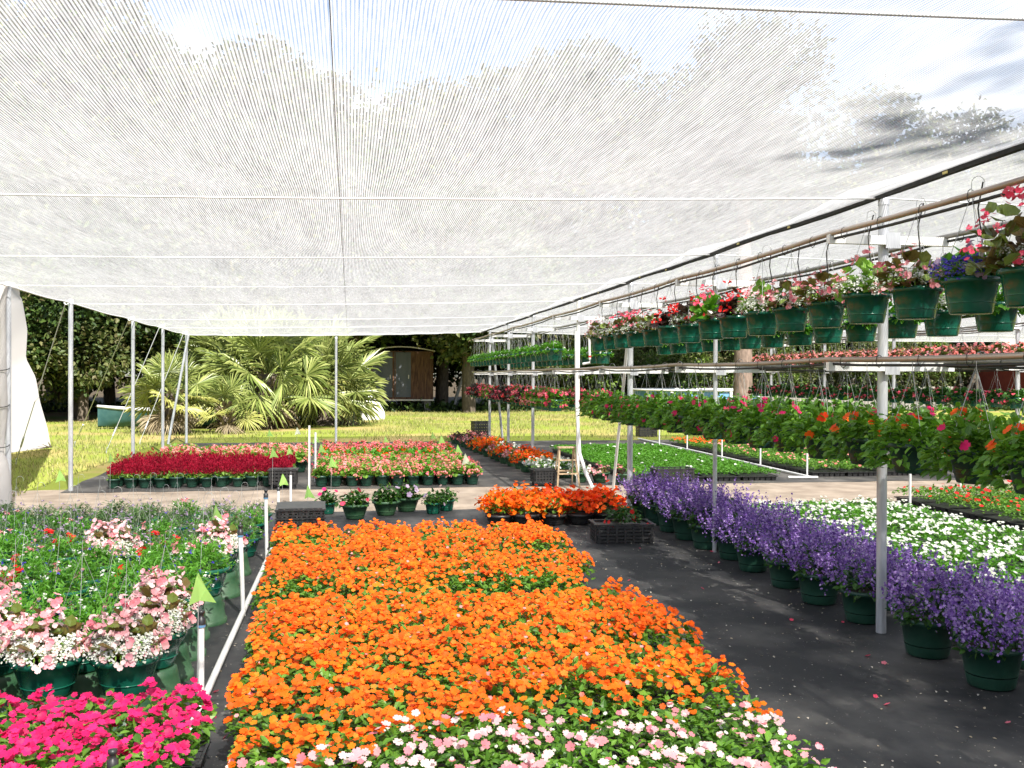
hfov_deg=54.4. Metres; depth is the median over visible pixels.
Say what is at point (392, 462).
begonia pot
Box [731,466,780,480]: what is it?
impatiens flat
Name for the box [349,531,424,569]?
impatiens flat
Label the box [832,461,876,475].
impatiens flat
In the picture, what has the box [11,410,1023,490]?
lawn
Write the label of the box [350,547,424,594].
impatiens flat
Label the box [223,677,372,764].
impatiens flat
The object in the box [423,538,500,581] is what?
impatiens flat
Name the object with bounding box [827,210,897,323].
hanging basket
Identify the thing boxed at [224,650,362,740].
impatiens flat
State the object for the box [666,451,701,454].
impatiens flat
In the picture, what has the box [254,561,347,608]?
impatiens flat
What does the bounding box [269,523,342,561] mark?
impatiens flat
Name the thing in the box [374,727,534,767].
impatiens flat
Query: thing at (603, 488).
flower bowl
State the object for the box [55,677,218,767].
impatiens flat
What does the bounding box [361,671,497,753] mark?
impatiens flat
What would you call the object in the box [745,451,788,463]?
impatiens flat
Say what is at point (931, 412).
hanging basket
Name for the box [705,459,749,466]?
impatiens flat
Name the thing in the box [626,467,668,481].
impatiens flat
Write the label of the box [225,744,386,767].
impatiens flat
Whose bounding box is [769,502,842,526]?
impatiens flat
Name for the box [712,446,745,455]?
impatiens flat
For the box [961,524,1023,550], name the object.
impatiens flat
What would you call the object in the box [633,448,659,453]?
impatiens flat
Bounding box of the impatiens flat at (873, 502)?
[841,495,913,517]
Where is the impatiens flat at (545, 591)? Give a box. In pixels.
[535,582,622,620]
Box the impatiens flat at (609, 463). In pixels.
[603,461,649,473]
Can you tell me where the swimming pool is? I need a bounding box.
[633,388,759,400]
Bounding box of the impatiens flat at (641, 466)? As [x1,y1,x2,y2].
[611,464,650,473]
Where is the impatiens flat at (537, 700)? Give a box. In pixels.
[501,690,656,767]
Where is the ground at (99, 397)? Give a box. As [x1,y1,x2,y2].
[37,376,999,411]
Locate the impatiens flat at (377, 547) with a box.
[346,536,423,580]
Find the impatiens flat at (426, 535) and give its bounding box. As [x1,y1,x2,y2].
[419,527,479,557]
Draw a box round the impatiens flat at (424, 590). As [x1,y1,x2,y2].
[352,584,439,633]
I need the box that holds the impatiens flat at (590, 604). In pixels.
[558,584,665,649]
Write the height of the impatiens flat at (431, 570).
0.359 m
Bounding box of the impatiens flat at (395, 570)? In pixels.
[341,560,427,603]
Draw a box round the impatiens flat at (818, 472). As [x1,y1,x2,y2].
[797,461,848,476]
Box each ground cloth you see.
[0,501,1023,767]
[61,440,1008,492]
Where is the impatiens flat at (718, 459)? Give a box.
[695,457,733,465]
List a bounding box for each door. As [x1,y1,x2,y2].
[372,352,391,396]
[395,352,410,396]
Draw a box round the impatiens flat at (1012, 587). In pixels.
[996,577,1023,613]
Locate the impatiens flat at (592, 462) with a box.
[587,457,626,468]
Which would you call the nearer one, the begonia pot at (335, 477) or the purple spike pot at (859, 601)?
the purple spike pot at (859, 601)
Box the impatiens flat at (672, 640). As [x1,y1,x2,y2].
[586,633,700,698]
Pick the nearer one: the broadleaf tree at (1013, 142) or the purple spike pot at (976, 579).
the purple spike pot at (976, 579)
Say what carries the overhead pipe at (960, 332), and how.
attached to the post at (1017, 383)
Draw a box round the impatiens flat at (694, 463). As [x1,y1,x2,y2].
[675,460,712,466]
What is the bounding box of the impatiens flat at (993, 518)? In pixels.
[971,498,1023,526]
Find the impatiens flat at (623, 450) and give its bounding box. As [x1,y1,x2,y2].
[602,449,626,454]
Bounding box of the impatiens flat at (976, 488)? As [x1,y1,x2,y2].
[934,484,1001,502]
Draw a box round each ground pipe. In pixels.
[180,547,273,759]
[638,438,817,477]
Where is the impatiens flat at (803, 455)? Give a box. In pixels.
[791,453,808,458]
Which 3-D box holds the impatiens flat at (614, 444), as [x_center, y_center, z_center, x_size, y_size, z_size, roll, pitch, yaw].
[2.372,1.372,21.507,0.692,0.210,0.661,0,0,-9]
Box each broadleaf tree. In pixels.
[0,0,179,408]
[0,70,121,330]
[0,108,199,417]
[0,250,90,384]
[11,260,155,420]
[33,95,300,331]
[56,263,202,405]
[57,16,302,238]
[87,259,254,397]
[169,127,386,326]
[169,279,318,382]
[183,23,413,400]
[233,103,478,398]
[330,275,428,374]
[334,70,503,405]
[366,313,498,404]
[372,172,575,412]
[391,170,533,403]
[401,45,607,403]
[407,332,540,397]
[425,175,583,403]
[449,251,580,384]
[510,33,698,383]
[526,211,658,381]
[543,270,626,386]
[586,214,735,381]
[610,67,803,387]
[631,6,864,403]
[684,228,810,362]
[718,260,819,379]
[720,155,863,281]
[751,196,877,350]
[799,74,991,345]
[803,274,877,384]
[839,316,963,385]
[867,182,1022,348]
[912,96,1023,403]
[912,320,1013,346]
[964,186,1023,344]
[986,122,1023,170]
[991,331,1022,342]
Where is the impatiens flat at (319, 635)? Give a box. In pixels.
[248,622,370,699]
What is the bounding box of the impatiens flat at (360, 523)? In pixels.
[342,518,411,557]
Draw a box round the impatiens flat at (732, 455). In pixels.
[723,447,762,458]
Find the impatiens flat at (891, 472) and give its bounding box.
[864,460,908,475]
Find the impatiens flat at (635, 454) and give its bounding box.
[613,453,649,457]
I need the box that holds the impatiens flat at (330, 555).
[264,547,348,595]
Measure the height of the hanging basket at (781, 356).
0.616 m
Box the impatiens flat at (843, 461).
[818,459,856,469]
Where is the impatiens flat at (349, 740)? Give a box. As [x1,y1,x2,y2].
[225,714,390,767]
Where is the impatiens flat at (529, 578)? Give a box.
[496,564,587,613]
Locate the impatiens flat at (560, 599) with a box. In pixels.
[540,576,642,636]
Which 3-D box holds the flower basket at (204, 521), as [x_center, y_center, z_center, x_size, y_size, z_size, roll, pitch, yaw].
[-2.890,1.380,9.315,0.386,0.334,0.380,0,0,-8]
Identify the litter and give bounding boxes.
[208,517,1023,767]
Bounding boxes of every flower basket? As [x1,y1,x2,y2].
[0,476,40,532]
[0,491,31,550]
[0,499,30,524]
[0,518,16,539]
[0,529,38,568]
[0,534,59,620]
[0,548,17,566]
[0,564,30,601]
[0,566,21,609]
[0,584,30,675]
[0,626,7,661]
[1,509,53,601]
[1,592,92,700]
[4,504,43,524]
[7,570,81,625]
[9,522,52,551]
[11,544,66,583]
[13,482,57,539]
[26,500,56,524]
[27,511,99,611]
[29,504,57,551]
[32,523,80,550]
[32,528,86,572]
[40,513,75,534]
[45,503,83,527]
[49,485,90,544]
[49,536,122,673]
[52,546,111,604]
[56,583,121,623]
[57,516,98,535]
[59,474,92,520]
[64,536,131,580]
[75,490,109,548]
[81,486,120,523]
[81,487,142,570]
[81,508,114,530]
[82,518,142,610]
[83,555,170,696]
[85,555,156,595]
[97,496,133,523]
[107,519,139,540]
[109,474,150,537]
[109,513,141,534]
[112,540,174,579]
[114,573,196,669]
[119,499,160,528]
[125,501,177,569]
[131,494,161,560]
[131,527,162,547]
[131,530,203,644]
[139,473,164,528]
[141,484,185,535]
[143,520,179,543]
[144,530,189,568]
[145,565,213,626]
[151,549,219,586]
[155,510,193,540]
[157,473,195,525]
[161,527,196,551]
[168,497,204,523]
[169,493,238,596]
[169,529,198,547]
[171,527,233,563]
[178,487,212,541]
[182,514,214,534]
[194,476,228,526]
[194,487,247,572]
[195,501,227,520]
[204,508,256,551]
[206,495,237,516]
[211,519,248,538]
[220,491,254,551]
[229,482,260,533]
[231,515,264,556]
[232,504,272,535]
[234,501,263,520]
[244,473,274,529]
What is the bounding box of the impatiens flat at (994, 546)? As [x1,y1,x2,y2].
[938,536,1023,569]
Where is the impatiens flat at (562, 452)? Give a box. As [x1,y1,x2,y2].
[555,445,590,455]
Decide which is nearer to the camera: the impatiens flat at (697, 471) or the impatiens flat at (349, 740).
the impatiens flat at (349, 740)
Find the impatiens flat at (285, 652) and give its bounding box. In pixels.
[242,635,369,719]
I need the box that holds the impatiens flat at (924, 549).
[875,538,977,574]
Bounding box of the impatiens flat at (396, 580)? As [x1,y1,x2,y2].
[335,565,427,614]
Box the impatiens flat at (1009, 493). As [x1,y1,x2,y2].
[959,488,1023,506]
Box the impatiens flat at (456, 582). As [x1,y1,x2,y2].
[419,572,507,620]
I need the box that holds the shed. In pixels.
[370,346,434,410]
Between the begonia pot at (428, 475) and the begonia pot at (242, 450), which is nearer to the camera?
the begonia pot at (428, 475)
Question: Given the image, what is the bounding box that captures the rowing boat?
[97,405,240,426]
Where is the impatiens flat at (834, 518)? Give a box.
[799,511,866,538]
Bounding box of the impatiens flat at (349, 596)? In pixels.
[257,590,356,638]
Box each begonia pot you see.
[176,443,194,450]
[223,448,233,454]
[235,447,246,452]
[237,444,252,449]
[245,448,260,455]
[254,443,267,452]
[265,441,281,450]
[293,445,307,458]
[295,442,313,465]
[295,449,307,471]
[310,462,330,486]
[311,461,328,484]
[312,454,328,464]
[324,460,344,486]
[329,451,345,457]
[333,443,345,449]
[342,464,361,485]
[343,458,358,483]
[344,457,358,464]
[356,461,375,485]
[357,445,370,452]
[371,456,389,476]
[371,459,387,483]
[372,461,391,485]
[385,452,399,459]
[388,457,404,479]
[388,462,408,485]
[390,461,404,473]
[401,455,418,465]
[402,458,421,479]
[403,460,411,481]
[405,462,421,484]
[417,454,430,460]
[418,443,431,450]
[418,460,435,482]
[419,459,433,480]
[420,464,436,484]
[430,457,448,480]
[431,444,442,449]
[434,462,447,482]
[434,463,450,484]
[444,455,458,478]
[446,460,463,482]
[447,459,466,484]
[462,460,482,484]
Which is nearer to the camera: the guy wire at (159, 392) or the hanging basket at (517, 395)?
the hanging basket at (517, 395)
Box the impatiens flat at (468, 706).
[372,686,525,767]
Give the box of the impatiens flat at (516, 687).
[485,651,629,742]
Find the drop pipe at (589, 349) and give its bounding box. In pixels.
[582,322,590,364]
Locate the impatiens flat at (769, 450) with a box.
[766,449,803,453]
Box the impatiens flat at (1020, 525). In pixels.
[1002,507,1023,530]
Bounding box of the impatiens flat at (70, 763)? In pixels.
[0,757,149,767]
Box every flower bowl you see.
[447,431,462,443]
[452,431,471,444]
[456,434,473,446]
[460,434,474,448]
[465,437,476,450]
[466,435,488,451]
[473,439,490,454]
[474,487,520,512]
[476,490,524,525]
[478,442,495,456]
[478,485,512,501]
[485,441,502,458]
[486,436,501,443]
[487,445,506,460]
[492,437,507,445]
[496,443,519,463]
[497,441,512,447]
[498,489,547,524]
[501,448,517,466]
[505,480,542,504]
[505,486,544,510]
[508,449,531,468]
[509,442,522,449]
[512,451,538,471]
[518,444,535,455]
[522,456,546,470]
[525,446,539,453]
[528,456,560,468]
[530,490,574,524]
[533,449,551,459]
[534,450,555,461]
[534,483,570,499]
[540,487,570,518]
[545,455,567,465]
[554,456,580,477]
[557,490,601,524]
[559,485,589,511]
[563,485,588,497]
[567,462,594,482]
[579,483,625,518]
[583,480,626,504]
[584,488,628,521]
[588,461,609,482]
[612,464,635,484]
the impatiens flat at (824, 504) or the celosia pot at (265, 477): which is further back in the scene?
the celosia pot at (265, 477)
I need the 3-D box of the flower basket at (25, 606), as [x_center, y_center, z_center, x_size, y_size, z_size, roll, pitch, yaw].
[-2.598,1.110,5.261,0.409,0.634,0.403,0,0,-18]
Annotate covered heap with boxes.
[356,396,384,419]
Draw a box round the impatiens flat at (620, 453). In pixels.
[606,451,640,458]
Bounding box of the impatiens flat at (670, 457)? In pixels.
[654,455,693,460]
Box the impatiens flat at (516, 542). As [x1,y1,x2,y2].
[498,527,576,568]
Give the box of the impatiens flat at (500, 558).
[433,546,515,592]
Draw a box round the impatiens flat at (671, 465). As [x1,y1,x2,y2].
[651,464,689,468]
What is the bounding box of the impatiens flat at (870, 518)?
[840,511,924,534]
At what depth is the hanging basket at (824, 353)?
21.71 m
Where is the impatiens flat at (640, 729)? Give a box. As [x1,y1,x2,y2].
[498,709,658,767]
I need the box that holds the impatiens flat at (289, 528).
[268,518,340,547]
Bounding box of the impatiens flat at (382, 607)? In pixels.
[355,597,460,662]
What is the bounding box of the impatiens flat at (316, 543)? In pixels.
[275,533,348,555]
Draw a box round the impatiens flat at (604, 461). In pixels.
[595,458,634,469]
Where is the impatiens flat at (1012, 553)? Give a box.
[975,544,1023,577]
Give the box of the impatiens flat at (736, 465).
[718,463,762,474]
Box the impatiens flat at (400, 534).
[350,525,424,568]
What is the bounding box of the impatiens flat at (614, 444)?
[607,443,635,446]
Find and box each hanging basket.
[466,377,481,397]
[469,347,479,365]
[470,376,481,397]
[472,340,482,365]
[473,376,483,397]
[474,342,483,365]
[475,370,489,398]
[477,337,486,365]
[478,374,491,398]
[480,338,491,365]
[481,375,493,399]
[483,340,492,364]
[484,376,496,400]
[485,334,496,364]
[486,372,498,401]
[489,334,500,364]
[490,370,503,401]
[491,373,510,402]
[493,343,505,364]
[495,338,507,363]
[497,369,513,402]
[499,332,511,363]
[501,374,513,403]
[503,331,516,363]
[506,376,520,403]
[507,327,519,362]
[509,373,522,405]
[511,332,524,362]
[514,368,531,406]
[516,326,531,362]
[518,371,533,406]
[521,324,535,361]
[522,374,540,407]
[526,332,541,361]
[528,375,546,408]
[531,322,545,360]
[533,370,552,409]
[536,325,554,360]
[536,340,546,366]
[540,367,568,410]
[542,322,567,360]
[546,333,555,365]
[556,330,564,364]
[562,330,570,364]
[563,327,574,364]
[564,375,574,406]
[567,378,585,404]
[570,328,585,364]
[574,374,590,407]
[576,365,606,418]
[580,327,587,362]
[581,377,597,404]
[583,307,609,350]
[583,322,599,363]
[584,363,623,420]
[591,321,614,363]
[591,376,608,396]
[595,296,620,349]
[596,369,638,422]
[607,290,636,347]
[608,377,650,425]
[618,364,656,427]
[619,288,651,346]
[632,363,673,429]
[633,284,662,345]
[643,374,669,402]
[646,276,688,343]
[646,361,691,432]
[652,311,671,354]
[656,377,678,407]
[661,359,723,434]
[665,301,686,353]
[668,375,703,404]
[669,272,702,342]
[680,367,738,438]
[685,298,703,352]
[689,260,734,339]
[690,374,712,401]
[700,359,758,443]
[701,340,720,351]
[703,255,748,337]
[710,375,737,406]
[718,295,740,350]
[723,365,785,447]
[726,374,759,410]
[735,245,782,335]
[739,334,761,348]
[746,376,760,395]
[750,349,761,361]
[750,364,827,451]
[750,373,782,406]
[755,384,769,395]
[756,279,786,347]
[756,349,771,361]
[764,241,807,331]
[764,380,777,396]
[765,351,780,360]
[765,364,809,414]
[772,372,785,396]
[775,347,788,360]
[779,362,861,459]
[780,267,813,345]
[780,373,796,397]
[783,347,797,364]
[790,362,838,425]
[790,375,804,397]
[791,230,850,327]
[791,347,807,364]
[800,375,816,397]
[802,338,819,364]
[806,259,846,343]
[812,375,825,398]
[813,346,829,363]
[818,373,910,464]
[820,372,836,399]
[821,371,871,431]
[822,344,838,362]
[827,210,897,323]
[829,379,849,399]
[835,338,851,356]
[839,269,877,341]
[843,372,860,400]
[846,349,864,356]
[854,378,911,435]
[855,373,873,400]
[858,355,952,474]
[859,342,875,356]
[868,386,889,401]
[872,198,943,319]
[877,255,923,338]
[888,341,904,356]
[888,375,901,402]
[895,371,917,402]
[900,343,919,355]
[903,371,954,437]
[903,373,919,401]
[912,373,934,403]
[916,351,1023,484]
[917,337,938,355]
[924,252,961,336]
[926,176,1000,314]
[926,374,951,404]
[931,338,953,354]
[933,352,1009,457]
[942,370,968,405]
[948,331,971,354]
[959,184,1023,307]
[962,370,989,406]
[963,333,991,354]
[970,410,1023,494]
[975,222,1023,331]
[981,375,1007,406]
[984,335,1014,353]
[990,399,1023,465]
[998,373,1023,408]
[1003,374,1014,405]
[1006,324,1023,352]
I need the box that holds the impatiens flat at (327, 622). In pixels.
[242,607,359,678]
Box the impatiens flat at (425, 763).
[401,754,534,767]
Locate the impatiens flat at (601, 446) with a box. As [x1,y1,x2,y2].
[587,444,615,449]
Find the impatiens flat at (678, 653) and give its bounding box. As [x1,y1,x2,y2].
[592,635,718,719]
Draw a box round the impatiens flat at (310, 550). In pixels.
[261,543,343,587]
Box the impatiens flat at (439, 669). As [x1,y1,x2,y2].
[354,651,486,734]
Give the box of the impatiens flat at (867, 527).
[817,520,898,544]
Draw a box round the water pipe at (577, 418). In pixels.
[574,331,593,487]
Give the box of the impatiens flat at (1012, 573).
[948,561,1023,606]
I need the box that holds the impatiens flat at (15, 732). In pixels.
[0,720,53,766]
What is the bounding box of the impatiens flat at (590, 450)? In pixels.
[567,448,602,458]
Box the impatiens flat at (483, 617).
[465,598,577,669]
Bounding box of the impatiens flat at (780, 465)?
[769,455,810,469]
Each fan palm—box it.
[117,350,224,435]
[164,302,298,425]
[188,374,265,434]
[189,308,350,429]
[254,303,383,422]
[270,322,392,427]
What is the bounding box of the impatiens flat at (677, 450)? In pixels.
[662,448,690,452]
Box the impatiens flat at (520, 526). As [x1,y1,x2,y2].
[486,519,554,554]
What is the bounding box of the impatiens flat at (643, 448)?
[620,447,650,450]
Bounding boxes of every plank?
[454,374,461,408]
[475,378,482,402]
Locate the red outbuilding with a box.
[978,339,1023,409]
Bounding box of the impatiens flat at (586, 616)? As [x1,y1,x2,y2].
[570,596,681,663]
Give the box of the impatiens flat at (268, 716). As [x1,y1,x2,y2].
[227,704,384,767]
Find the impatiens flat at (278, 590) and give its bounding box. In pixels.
[248,576,345,620]
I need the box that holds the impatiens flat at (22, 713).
[0,684,74,763]
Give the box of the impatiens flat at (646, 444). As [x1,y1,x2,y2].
[634,442,661,446]
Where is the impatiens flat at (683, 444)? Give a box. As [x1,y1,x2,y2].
[677,438,708,447]
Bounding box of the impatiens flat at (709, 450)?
[703,443,738,453]
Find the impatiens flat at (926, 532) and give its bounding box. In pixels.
[900,523,999,554]
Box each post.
[5,282,11,509]
[63,299,72,490]
[128,316,134,455]
[158,324,164,447]
[185,331,187,442]
[335,336,337,442]
[474,330,506,436]
[490,324,529,444]
[512,315,557,448]
[552,300,608,485]
[599,282,668,508]
[675,254,764,551]
[770,344,788,400]
[814,340,844,402]
[826,197,955,633]
[876,335,916,415]
[996,311,1023,421]
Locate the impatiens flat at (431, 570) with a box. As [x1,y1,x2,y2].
[419,553,506,602]
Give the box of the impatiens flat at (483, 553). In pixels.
[432,545,510,587]
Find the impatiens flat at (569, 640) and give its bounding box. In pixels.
[475,626,595,703]
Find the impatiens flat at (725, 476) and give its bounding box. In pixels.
[696,466,741,480]
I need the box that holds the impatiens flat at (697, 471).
[664,465,707,480]
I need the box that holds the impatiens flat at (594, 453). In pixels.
[579,451,610,461]
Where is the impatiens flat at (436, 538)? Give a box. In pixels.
[425,528,501,573]
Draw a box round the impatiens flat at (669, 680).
[604,648,748,740]
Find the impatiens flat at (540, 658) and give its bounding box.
[472,642,605,726]
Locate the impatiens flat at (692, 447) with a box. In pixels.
[685,439,717,449]
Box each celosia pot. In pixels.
[106,462,120,488]
[110,453,125,486]
[116,457,127,484]
[123,458,137,487]
[127,456,140,485]
[131,452,144,458]
[135,454,147,464]
[136,462,152,487]
[143,456,155,485]
[146,457,157,483]
[149,451,161,470]
[153,463,167,487]
[158,456,169,485]
[162,448,173,458]
[165,460,184,487]
[174,447,185,456]
[174,462,184,485]
[177,453,188,483]
[181,450,191,472]
[184,458,199,487]
[187,457,202,484]
[189,448,198,456]
[191,456,202,483]
[199,458,213,486]
[203,446,214,457]
[204,454,215,484]
[204,454,216,482]
[208,456,220,462]
[213,455,229,486]
[218,458,232,484]
[219,453,233,482]
[230,460,244,486]
[233,458,245,484]
[239,449,251,459]
[239,455,247,482]
[244,456,260,486]
[247,459,260,483]
[256,454,262,480]
[260,455,275,485]
[275,460,289,485]
[279,451,292,466]
[281,447,294,466]
[287,452,296,466]
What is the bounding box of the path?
[12,479,1012,514]
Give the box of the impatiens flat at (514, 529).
[494,525,567,558]
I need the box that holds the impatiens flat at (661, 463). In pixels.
[643,461,681,468]
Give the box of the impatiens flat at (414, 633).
[367,614,485,691]
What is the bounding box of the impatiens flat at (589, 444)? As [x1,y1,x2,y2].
[581,443,610,445]
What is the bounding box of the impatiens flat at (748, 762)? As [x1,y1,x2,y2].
[726,755,836,767]
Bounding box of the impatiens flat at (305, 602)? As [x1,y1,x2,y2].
[256,592,359,646]
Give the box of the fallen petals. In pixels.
[213,551,1009,733]
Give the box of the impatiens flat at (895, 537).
[844,529,931,557]
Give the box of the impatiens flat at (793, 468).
[783,458,830,472]
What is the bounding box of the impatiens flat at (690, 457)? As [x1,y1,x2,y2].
[686,456,719,459]
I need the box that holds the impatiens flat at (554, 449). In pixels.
[550,444,574,452]
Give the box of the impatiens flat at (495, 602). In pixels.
[458,593,557,650]
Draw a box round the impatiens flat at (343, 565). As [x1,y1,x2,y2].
[267,553,354,598]
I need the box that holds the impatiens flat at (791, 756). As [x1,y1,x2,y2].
[651,722,830,767]
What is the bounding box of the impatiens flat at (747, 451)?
[733,449,770,460]
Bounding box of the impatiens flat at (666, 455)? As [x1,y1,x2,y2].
[645,452,679,457]
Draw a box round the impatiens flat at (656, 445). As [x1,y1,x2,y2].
[640,444,674,451]
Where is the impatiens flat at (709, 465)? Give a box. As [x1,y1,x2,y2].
[683,464,724,474]
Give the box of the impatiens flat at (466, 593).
[444,586,537,626]
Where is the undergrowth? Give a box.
[41,396,1021,412]
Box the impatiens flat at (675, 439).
[669,436,701,446]
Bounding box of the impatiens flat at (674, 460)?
[662,458,702,464]
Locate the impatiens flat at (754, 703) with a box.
[633,685,788,764]
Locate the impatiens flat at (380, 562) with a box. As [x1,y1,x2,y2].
[351,550,433,599]
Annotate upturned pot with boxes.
[0,672,22,715]
[16,691,75,737]
[72,671,102,712]
[99,692,151,738]
[149,663,181,703]
[174,642,193,682]
[184,625,205,661]
[203,594,226,626]
[203,609,209,640]
[221,570,239,599]
[234,565,239,584]
[236,552,250,576]
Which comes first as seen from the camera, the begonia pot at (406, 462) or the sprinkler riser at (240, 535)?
the sprinkler riser at (240, 535)
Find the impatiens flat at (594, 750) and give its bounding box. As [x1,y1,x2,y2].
[516,730,676,767]
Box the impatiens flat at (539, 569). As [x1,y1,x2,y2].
[495,553,583,596]
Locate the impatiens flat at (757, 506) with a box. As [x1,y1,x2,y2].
[745,499,815,519]
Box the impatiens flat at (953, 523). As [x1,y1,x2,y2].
[930,515,1018,542]
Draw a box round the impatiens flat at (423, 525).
[413,516,479,553]
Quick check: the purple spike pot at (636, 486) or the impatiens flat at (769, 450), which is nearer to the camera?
the purple spike pot at (636, 486)
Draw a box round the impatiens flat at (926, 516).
[899,510,976,531]
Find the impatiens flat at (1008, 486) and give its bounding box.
[987,480,1022,499]
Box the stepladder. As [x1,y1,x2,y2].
[553,446,580,486]
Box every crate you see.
[267,467,298,488]
[471,421,491,436]
[529,468,556,486]
[588,519,655,543]
[635,426,656,436]
[648,466,695,482]
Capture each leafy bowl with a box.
[314,487,340,513]
[335,487,373,519]
[372,483,400,515]
[392,478,420,511]
[419,487,446,513]
[435,484,458,510]
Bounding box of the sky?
[3,0,1023,378]
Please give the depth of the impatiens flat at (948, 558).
7.89 m
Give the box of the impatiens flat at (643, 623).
[586,608,711,675]
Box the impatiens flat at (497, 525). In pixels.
[481,519,544,549]
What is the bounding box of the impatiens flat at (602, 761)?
[569,758,684,767]
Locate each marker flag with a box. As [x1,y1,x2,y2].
[55,470,65,493]
[108,453,114,466]
[189,573,215,683]
[212,504,222,519]
[269,448,278,478]
[279,474,287,488]
[305,485,315,498]
[318,444,325,452]
[328,456,337,473]
[462,454,470,483]
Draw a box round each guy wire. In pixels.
[15,303,65,463]
[74,319,128,445]
[106,328,158,453]
[139,333,183,443]
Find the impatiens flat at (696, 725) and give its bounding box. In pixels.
[625,701,786,767]
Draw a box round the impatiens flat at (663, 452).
[635,450,671,455]
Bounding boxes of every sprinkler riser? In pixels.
[106,748,118,767]
[197,610,205,711]
[237,525,245,615]
[263,489,268,558]
[277,485,279,501]
[289,469,291,500]
[308,425,309,487]
[314,432,315,481]
[721,440,722,457]
[806,453,807,474]
[909,474,911,509]
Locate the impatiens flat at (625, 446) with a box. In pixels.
[619,444,642,447]
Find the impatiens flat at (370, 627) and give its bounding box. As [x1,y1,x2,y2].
[358,603,470,677]
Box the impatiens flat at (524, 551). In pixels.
[500,542,573,578]
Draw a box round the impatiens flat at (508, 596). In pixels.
[450,586,550,639]
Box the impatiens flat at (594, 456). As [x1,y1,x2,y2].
[582,454,621,464]
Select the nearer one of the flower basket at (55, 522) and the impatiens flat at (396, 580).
the impatiens flat at (396, 580)
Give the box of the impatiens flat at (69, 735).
[20,696,203,767]
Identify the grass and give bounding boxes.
[11,439,160,496]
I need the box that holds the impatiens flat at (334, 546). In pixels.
[271,536,349,580]
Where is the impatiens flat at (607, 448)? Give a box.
[591,446,624,450]
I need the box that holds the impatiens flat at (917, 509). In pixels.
[868,502,945,523]
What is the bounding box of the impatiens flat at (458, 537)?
[424,525,495,565]
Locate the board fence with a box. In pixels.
[760,386,952,409]
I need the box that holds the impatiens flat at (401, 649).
[363,631,484,711]
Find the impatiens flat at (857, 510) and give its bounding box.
[819,502,888,526]
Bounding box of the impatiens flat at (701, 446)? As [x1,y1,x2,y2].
[694,442,726,451]
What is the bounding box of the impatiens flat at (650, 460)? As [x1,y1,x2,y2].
[633,458,667,466]
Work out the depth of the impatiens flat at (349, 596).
6.23 m
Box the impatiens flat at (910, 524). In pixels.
[868,515,960,542]
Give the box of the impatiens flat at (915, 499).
[892,484,962,506]
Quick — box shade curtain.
[0,282,51,506]
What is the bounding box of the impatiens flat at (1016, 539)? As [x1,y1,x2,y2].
[1001,535,1023,561]
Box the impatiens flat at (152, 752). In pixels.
[3,723,184,767]
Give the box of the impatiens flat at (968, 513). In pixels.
[941,495,1018,519]
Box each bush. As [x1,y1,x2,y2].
[510,340,574,387]
[552,329,622,407]
[584,347,661,395]
[626,346,691,395]
[657,352,730,388]
[712,346,795,396]
[752,339,818,385]
[802,343,865,386]
[835,340,916,401]
[890,336,964,387]
[908,337,978,387]
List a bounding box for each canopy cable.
[0,193,1023,206]
[0,254,915,263]
[6,283,784,289]
[73,301,685,304]
[130,316,976,327]
[300,324,993,335]
[506,0,1023,20]
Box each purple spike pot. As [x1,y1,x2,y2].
[616,466,665,518]
[628,463,683,525]
[641,470,699,532]
[657,477,719,539]
[664,472,703,495]
[675,475,740,549]
[678,470,724,507]
[693,480,744,519]
[697,490,763,559]
[703,477,762,531]
[718,501,787,572]
[731,492,787,542]
[745,511,827,588]
[754,493,817,555]
[782,507,850,567]
[782,518,864,605]
[817,531,906,624]
[819,516,875,582]
[851,535,937,610]
[879,547,982,659]
[919,549,1017,641]
[921,562,1023,691]
[964,565,1023,668]
[1017,617,1023,660]
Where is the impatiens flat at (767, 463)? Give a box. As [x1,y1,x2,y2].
[756,453,795,466]
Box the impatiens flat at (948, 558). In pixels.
[910,545,1023,586]
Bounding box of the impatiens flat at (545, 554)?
[510,544,595,593]
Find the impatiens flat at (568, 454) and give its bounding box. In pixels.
[561,447,593,457]
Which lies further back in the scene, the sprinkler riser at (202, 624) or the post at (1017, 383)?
the post at (1017, 383)
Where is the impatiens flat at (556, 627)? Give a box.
[478,610,597,685]
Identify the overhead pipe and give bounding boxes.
[472,176,1023,341]
[472,351,1023,373]
[503,220,1008,340]
[551,359,1023,371]
[765,368,1023,372]
[784,322,1023,343]
[789,369,995,372]
[812,329,1015,342]
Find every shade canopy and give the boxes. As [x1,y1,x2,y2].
[0,0,1023,335]
[479,137,1023,334]
[842,314,1023,341]
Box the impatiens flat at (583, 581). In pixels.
[517,549,587,585]
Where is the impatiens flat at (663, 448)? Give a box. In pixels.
[649,447,681,451]
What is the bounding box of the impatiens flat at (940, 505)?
[918,491,988,512]
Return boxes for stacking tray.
[272,517,320,532]
[274,501,325,517]
[275,511,325,525]
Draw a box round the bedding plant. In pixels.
[602,502,648,526]
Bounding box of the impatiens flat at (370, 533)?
[345,526,409,549]
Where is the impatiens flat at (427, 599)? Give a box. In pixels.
[355,584,456,640]
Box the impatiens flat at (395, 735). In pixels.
[367,706,532,767]
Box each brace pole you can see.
[167,335,189,443]
[491,337,503,440]
[612,348,627,489]
[773,348,784,400]
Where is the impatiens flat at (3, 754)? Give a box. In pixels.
[0,748,21,767]
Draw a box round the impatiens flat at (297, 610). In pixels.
[246,597,357,659]
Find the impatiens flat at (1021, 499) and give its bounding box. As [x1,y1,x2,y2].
[992,495,1023,514]
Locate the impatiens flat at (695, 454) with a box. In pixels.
[676,453,712,458]
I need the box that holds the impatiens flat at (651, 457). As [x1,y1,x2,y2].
[621,455,659,460]
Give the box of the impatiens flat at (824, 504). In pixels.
[795,496,863,518]

